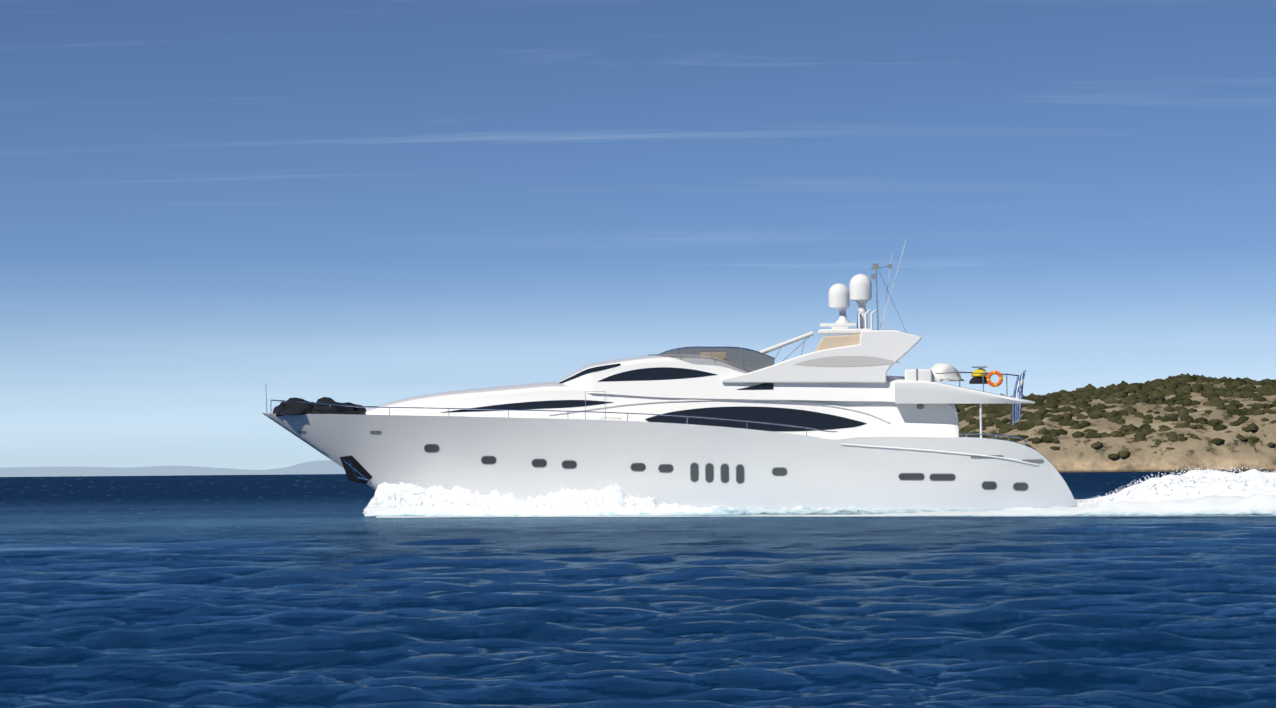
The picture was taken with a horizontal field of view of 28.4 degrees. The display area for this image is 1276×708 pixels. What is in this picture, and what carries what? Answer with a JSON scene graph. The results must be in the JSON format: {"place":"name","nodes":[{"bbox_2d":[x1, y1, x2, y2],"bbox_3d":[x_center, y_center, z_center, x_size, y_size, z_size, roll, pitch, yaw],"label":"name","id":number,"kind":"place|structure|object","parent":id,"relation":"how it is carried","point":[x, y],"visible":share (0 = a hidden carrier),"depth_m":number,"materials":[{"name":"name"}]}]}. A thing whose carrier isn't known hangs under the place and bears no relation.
{"place":"outdoors","nodes":[
{"label":"outdoors","id":0,"kind":"place"},
{"bbox_2d":[0,460,345,476],"bbox_3d":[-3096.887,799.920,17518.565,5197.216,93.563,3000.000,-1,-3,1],"label":"land","id":1,"kind":"structure","parent":0,"point":[323,467],"depth_m":16018.52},
{"bbox_2d":[0,471,1275,707],"bbox_3d":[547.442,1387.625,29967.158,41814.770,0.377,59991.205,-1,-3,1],"label":"sea","id":2,"kind":"structure","parent":0,"point":[248,591],"depth_m":32.48,"materials":[{"name":"blue liquid"}]},
{"bbox_2d":[263,413,1076,515],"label":"hull","id":3,"kind":"object","parent":2,"relation":"on","point":[823,472],"visible":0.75,"depth_m":99.80,"materials":[{"name":"paint"}]},
{"bbox_2d":[273,397,366,415],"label":"bow cover","id":4,"kind":"object","parent":3,"relation":"on","point":[291,406],"visible":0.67,"depth_m":102.30,"materials":[{"name":"black fabric"}]},
{"bbox_2d":[340,456,371,483],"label":"anchor pocket","id":5,"kind":"object","parent":3,"relation":"attached to","point":[357,465],"visible":0.83,"depth_m":102.61,"materials":[{"name":"black metal"}]},
{"bbox_2d":[343,459,369,481],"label":"anchor","id":6,"kind":"object","parent":5,"relation":"in","point":[362,477],"visible":0.81,"depth_m":102.52,"materials":[{"name":"black"}]},
{"bbox_2d":[370,431,381,433],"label":"hawsehole","id":7,"kind":"object","parent":3,"relation":"attached to","point":[375,432],"visible":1,"depth_m":101.34,"materials":[{"name":"grey metal"}]},
{"bbox_2d":[424,444,439,452],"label":"porthole frame","id":8,"kind":"object","parent":3,"relation":"attached to","point":[431,444],"visible":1,"depth_m":100.89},
{"bbox_2d":[425,445,438,451],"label":"porthole","id":9,"kind":"object","parent":8,"relation":"in","point":[431,448],"visible":1,"depth_m":100.89,"materials":[{"name":"grey glass"}]},
{"bbox_2d":[481,456,496,464],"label":"porthole frame","id":10,"kind":"object","parent":3,"relation":"attached to","point":[488,456],"visible":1,"depth_m":100.49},
{"bbox_2d":[482,457,495,463],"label":"porthole","id":11,"kind":"object","parent":10,"relation":"in","point":[488,460],"visible":1,"depth_m":100.49,"materials":[{"name":"grey glass"}]},
{"bbox_2d":[532,460,545,466],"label":"porthole","id":12,"kind":"object","parent":3,"relation":"in","point":[538,463],"visible":1,"depth_m":100.15,"materials":[{"name":"grey glass"}]},
{"bbox_2d":[561,460,576,468],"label":"porthole frame","id":13,"kind":"object","parent":3,"relation":"attached to","point":[569,468],"visible":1,"depth_m":100.03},
{"bbox_2d":[562,461,575,467],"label":"porthole","id":14,"kind":"object","parent":13,"relation":"in","point":[568,464],"visible":1,"depth_m":100.03,"materials":[{"name":"grey glass"}]},
{"bbox_2d":[630,463,645,471],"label":"porthole frame","id":15,"kind":"object","parent":3,"relation":"attached to","point":[638,463],"visible":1,"depth_m":99.86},
{"bbox_2d":[631,464,644,470],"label":"porthole","id":16,"kind":"object","parent":15,"relation":"in","point":[637,467],"visible":1,"depth_m":99.85,"materials":[{"name":"grey glass"}]},
{"bbox_2d":[266,372,1026,445],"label":"rails","id":17,"kind":"object","parent":3,"relation":"on","point":[966,434],"visible":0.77,"depth_m":99.95,"materials":[{"name":"silver metal"}]},
{"bbox_2d":[969,367,987,383],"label":"jet ski","id":18,"kind":"object","parent":17,"relation":"attached to","point":[978,378],"visible":0.81,"depth_m":100.47,"materials":[{"name":"yellow plastic"}]},
{"bbox_2d":[987,371,1002,386],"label":"life ring","id":19,"kind":"object","parent":17,"relation":"attached to","point":[999,382],"visible":1,"depth_m":99.84,"materials":[{"name":"orange plastic"}]},
{"bbox_2d":[365,382,958,439],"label":"deck house","id":20,"kind":"structure","parent":3,"relation":"on","point":[913,420],"depth_m":100.77,"materials":[{"name":"white"}]},
{"bbox_2d":[440,400,612,412],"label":"side window","id":21,"kind":"structure","parent":20,"relation":"attached to","point":[548,404],"depth_m":100.85,"materials":[{"name":"black glass"}]},
{"bbox_2d":[559,363,619,382],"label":"screen window","id":22,"kind":"structure","parent":20,"relation":"on","point":[591,370],"depth_m":101.33,"materials":[{"name":"black glass"}]},
{"bbox_2d":[549,399,889,422],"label":"trim strip","id":23,"kind":"object","parent":20,"relation":"attached to","point":[698,400],"visible":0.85,"depth_m":100.74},
{"bbox_2d":[557,356,942,405],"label":"upper deck superstructure","id":24,"kind":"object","parent":20,"relation":"on","point":[710,387],"depth_m":100.94,"materials":[{"name":"white"}]},
{"bbox_2d":[599,367,716,380],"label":"side window","id":25,"kind":"structure","parent":24,"relation":"on","point":[660,373],"depth_m":101.11,"materials":[{"name":"black glass"}]},
{"bbox_2d":[648,331,813,371],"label":"windscreen","id":26,"kind":"object","parent":24,"relation":"on","point":[747,360],"visible":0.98,"depth_m":101.09,"materials":[{"name":"grey glass"}]},
{"bbox_2d":[722,328,921,382],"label":"arch","id":27,"kind":"structure","parent":24,"relation":"on","point":[893,345],"depth_m":100.78,"materials":[{"name":"white plastic"}]},
{"bbox_2d":[737,383,772,389],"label":"triangular window","id":28,"kind":"structure","parent":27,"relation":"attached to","point":[764,386],"depth_m":100.87,"materials":[{"name":"black glass"}]},
{"bbox_2d":[832,327,847,328],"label":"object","id":29,"kind":"object","parent":27,"relation":"on","point":[839,327],"visible":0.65,"depth_m":101.66,"materials":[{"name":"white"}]},
{"bbox_2d":[820,323,855,326],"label":"radar antenna","id":30,"kind":"object","parent":29,"relation":"on","point":[837,324],"visible":1,"depth_m":101.76,"materials":[{"name":"white plastic"}]},
{"bbox_2d":[835,308,849,322],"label":"radar dome pedestal","id":31,"kind":"object","parent":27,"relation":"on","point":[842,316],"visible":0.85,"depth_m":102.30,"materials":[{"name":"white"}]},
{"bbox_2d":[828,283,849,307],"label":"radome","id":32,"kind":"object","parent":31,"relation":"on","point":[838,295],"visible":1,"depth_m":102.12,"materials":[{"name":"white plastic"}]},
{"bbox_2d":[856,300,867,328],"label":"radar dome pedestal","id":33,"kind":"object","parent":27,"relation":"on","point":[861,304],"visible":0.58,"depth_m":103.27,"materials":[{"name":"white metal"}]},
{"bbox_2d":[849,274,871,300],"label":"radome","id":34,"kind":"object","parent":33,"relation":"on","point":[860,286],"visible":1,"depth_m":103.11,"materials":[{"name":"white plastic"}]},
{"bbox_2d":[858,241,906,332],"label":"antenna mast","id":35,"kind":"object","parent":27,"relation":"on","point":[871,315],"visible":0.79,"depth_m":102.55,"materials":[{"name":"white metal"}]},
{"bbox_2d":[873,264,878,268],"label":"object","id":36,"kind":"object","parent":35,"relation":"attached to","point":[875,266],"visible":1,"depth_m":102.95,"materials":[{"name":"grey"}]},
{"bbox_2d":[645,406,866,430],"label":"saloon window","id":37,"kind":"structure","parent":20,"relation":"attached to","point":[803,418],"depth_m":100.49,"materials":[{"name":"black glass"}]},
{"bbox_2d":[917,404,923,408],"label":"badge","id":38,"kind":"object","parent":20,"relation":"attached to","point":[920,406],"visible":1,"depth_m":100.80,"materials":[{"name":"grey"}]},
{"bbox_2d":[895,381,1034,403],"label":"aft deck overhang","id":39,"kind":"object","parent":20,"relation":"on","point":[918,392],"visible":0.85,"depth_m":99.89,"materials":[{"name":"white"}]},
{"bbox_2d":[905,369,931,381],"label":"storage box","id":40,"kind":"object","parent":39,"relation":"on","point":[923,374],"visible":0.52,"depth_m":100.08,"materials":[{"name":"white plastic"}]},
{"bbox_2d":[930,363,964,381],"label":"white cover","id":41,"kind":"object","parent":39,"relation":"on","point":[941,368],"visible":0.71,"depth_m":100.44,"materials":[{"name":"white fabric"}]},
{"bbox_2d":[1012,371,1024,424],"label":"flag","id":42,"kind":"object","parent":39,"relation":"attached to","point":[1016,412],"visible":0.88,"depth_m":100.45,"materials":[{"name":"blue fabric"}]},
{"bbox_2d":[658,464,673,472],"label":"porthole frame","id":43,"kind":"object","parent":3,"relation":"attached to","point":[665,472],"visible":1,"depth_m":99.82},
{"bbox_2d":[659,465,672,471],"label":"porthole","id":44,"kind":"object","parent":43,"relation":"in","point":[665,468],"visible":1,"depth_m":99.81,"materials":[{"name":"grey glass"}]},
{"bbox_2d":[690,462,698,481],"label":"window frame","id":45,"kind":"object","parent":3,"relation":"attached to","point":[698,472],"visible":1,"depth_m":99.80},
{"bbox_2d":[691,463,697,480],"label":"window pane","id":46,"kind":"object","parent":45,"relation":"in","point":[694,471],"visible":1,"depth_m":99.80,"materials":[{"name":"grey glass"}]},
{"bbox_2d":[705,463,713,482],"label":"window frame","id":47,"kind":"object","parent":3,"relation":"attached to","point":[713,473],"visible":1,"depth_m":99.79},
{"bbox_2d":[706,464,712,481],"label":"window pane","id":48,"kind":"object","parent":47,"relation":"in","point":[709,472],"visible":1,"depth_m":99.78,"materials":[{"name":"grey glass"}]},
{"bbox_2d":[720,463,728,482],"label":"window frame","id":49,"kind":"object","parent":3,"relation":"attached to","point":[728,473],"visible":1,"depth_m":99.77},
{"bbox_2d":[721,464,727,481],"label":"window pane","id":50,"kind":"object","parent":49,"relation":"in","point":[724,472],"visible":1,"depth_m":99.76,"materials":[{"name":"grey glass"}]},
{"bbox_2d":[736,464,744,483],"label":"window frame","id":51,"kind":"object","parent":3,"relation":"attached to","point":[736,474],"visible":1,"depth_m":99.75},
{"bbox_2d":[737,465,743,482],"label":"window pane","id":52,"kind":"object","parent":51,"relation":"in","point":[740,473],"visible":1,"depth_m":99.74,"materials":[{"name":"grey glass"}]},
{"bbox_2d":[772,467,787,475],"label":"porthole frame","id":53,"kind":"object","parent":3,"relation":"attached to","point":[779,475],"visible":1,"depth_m":99.64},
{"bbox_2d":[773,468,786,474],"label":"porthole","id":54,"kind":"object","parent":53,"relation":"in","point":[779,471],"visible":1,"depth_m":99.63,"materials":[{"name":"grey glass"}]},
{"bbox_2d":[898,473,924,480],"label":"porthole frame","id":55,"kind":"object","parent":3,"relation":"attached to","point":[911,473],"visible":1,"depth_m":99.41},
{"bbox_2d":[899,474,923,479],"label":"slot","id":56,"kind":"object","parent":55,"relation":"in","point":[911,476],"visible":1,"depth_m":99.40,"materials":[{"name":"grey glass"}]},
{"bbox_2d":[841,443,1037,465],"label":"rub rail","id":57,"kind":"object","parent":3,"relation":"on","point":[912,449],"visible":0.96,"depth_m":99.39,"materials":[{"name":"white"}]},
{"bbox_2d":[929,473,955,480],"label":"porthole frame","id":58,"kind":"object","parent":3,"relation":"attached to","point":[942,480],"visible":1,"depth_m":99.42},
{"bbox_2d":[930,474,954,479],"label":"slot","id":59,"kind":"object","parent":58,"relation":"in","point":[942,476],"visible":1,"depth_m":99.41,"materials":[{"name":"grey glass"}]},
{"bbox_2d":[971,455,1003,458],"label":"vent","id":60,"kind":"object","parent":3,"relation":"attached to","point":[975,457],"visible":0.69,"depth_m":99.46,"materials":[{"name":"grey metal"}]},
{"bbox_2d":[981,481,996,489],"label":"porthole frame","id":61,"kind":"object","parent":3,"relation":"attached to","point":[989,481],"visible":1,"depth_m":99.53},
{"bbox_2d":[982,482,995,488],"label":"porthole","id":62,"kind":"object","parent":61,"relation":"in","point":[988,485],"visible":1,"depth_m":99.53,"materials":[{"name":"grey glass"}]},
{"bbox_2d":[1013,482,1028,490],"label":"porthole frame","id":63,"kind":"object","parent":3,"relation":"attached to","point":[1020,490],"visible":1,"depth_m":99.71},
{"bbox_2d":[1014,483,1027,489],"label":"porthole","id":64,"kind":"object","parent":63,"relation":"in","point":[1020,486],"visible":1,"depth_m":99.71,"materials":[{"name":"grey glass"}]},
{"bbox_2d":[1022,460,1043,462],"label":"vent","id":65,"kind":"object","parent":3,"relation":"attached to","point":[1036,461],"visible":0.85,"depth_m":99.60,"materials":[{"name":"grey metal"}]},
{"bbox_2d":[376,513,1275,517],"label":"foam trail","id":66,"kind":"object","parent":2,"relation":"on","point":[403,516],"visible":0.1,"depth_m":95.52,"materials":[{"name":"white liquid"}]},
{"bbox_2d":[364,482,1079,516],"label":"bow spray","id":67,"kind":"object","parent":66,"relation":"on","point":[410,503],"visible":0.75,"depth_m":99.49,"materials":[{"name":"liquid"}]},
{"bbox_2d":[362,462,658,514],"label":"droplets","id":68,"kind":"object","parent":67,"relation":"on","point":[414,493],"visible":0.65,"depth_m":100.16,"materials":[{"name":"white liquid"}]},
{"bbox_2d":[703,494,1275,515],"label":"foam","id":69,"kind":"object","parent":66,"relation":"on","point":[1262,504],"visible":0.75,"depth_m":89.30,"materials":[{"name":"liquid"}]},
{"bbox_2d":[1075,499,1088,502],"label":"wake foam","id":70,"kind":"object","parent":66,"relation":"on","point":[1077,500],"depth_m":113.11,"materials":[{"name":"liquid"}]},
{"bbox_2d":[1077,469,1275,506],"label":"wake","id":71,"kind":"object","parent":66,"relation":"on","point":[1180,490],"visible":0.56,"depth_m":99.80,"materials":[{"name":"liquid"}]},
{"bbox_2d":[1079,466,1275,505],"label":"wake droplets","id":72,"kind":"object","parent":71,"relation":"on","point":[1128,491],"visible":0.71,"depth_m":99.80,"materials":[{"name":"white liquid"}]},
{"bbox_2d":[0,0,1275,469],"label":"sky","id":73,"kind":"structure","parent":0,"point":[208,207],"materials":[{"name":"blue"}]},
{"bbox_2d":[794,356,900,366],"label":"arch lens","id":74,"kind":"object","parent":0,"point":[843,361],"visible":0.94,"depth_m":100.76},
{"bbox_2d":[957,382,1275,471],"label":"hillside","id":75,"kind":"structure","parent":0,"point":[1073,454],"depth_m":901.03,"materials":[{"name":"beige soil"}]},
{"bbox_2d":[954,373,1275,457],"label":"scrub","id":76,"kind":"object","parent":75,"relation":"on","point":[1177,385],"visible":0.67,"depth_m":954.69,"materials":[{"name":"green plant"}]}
]}

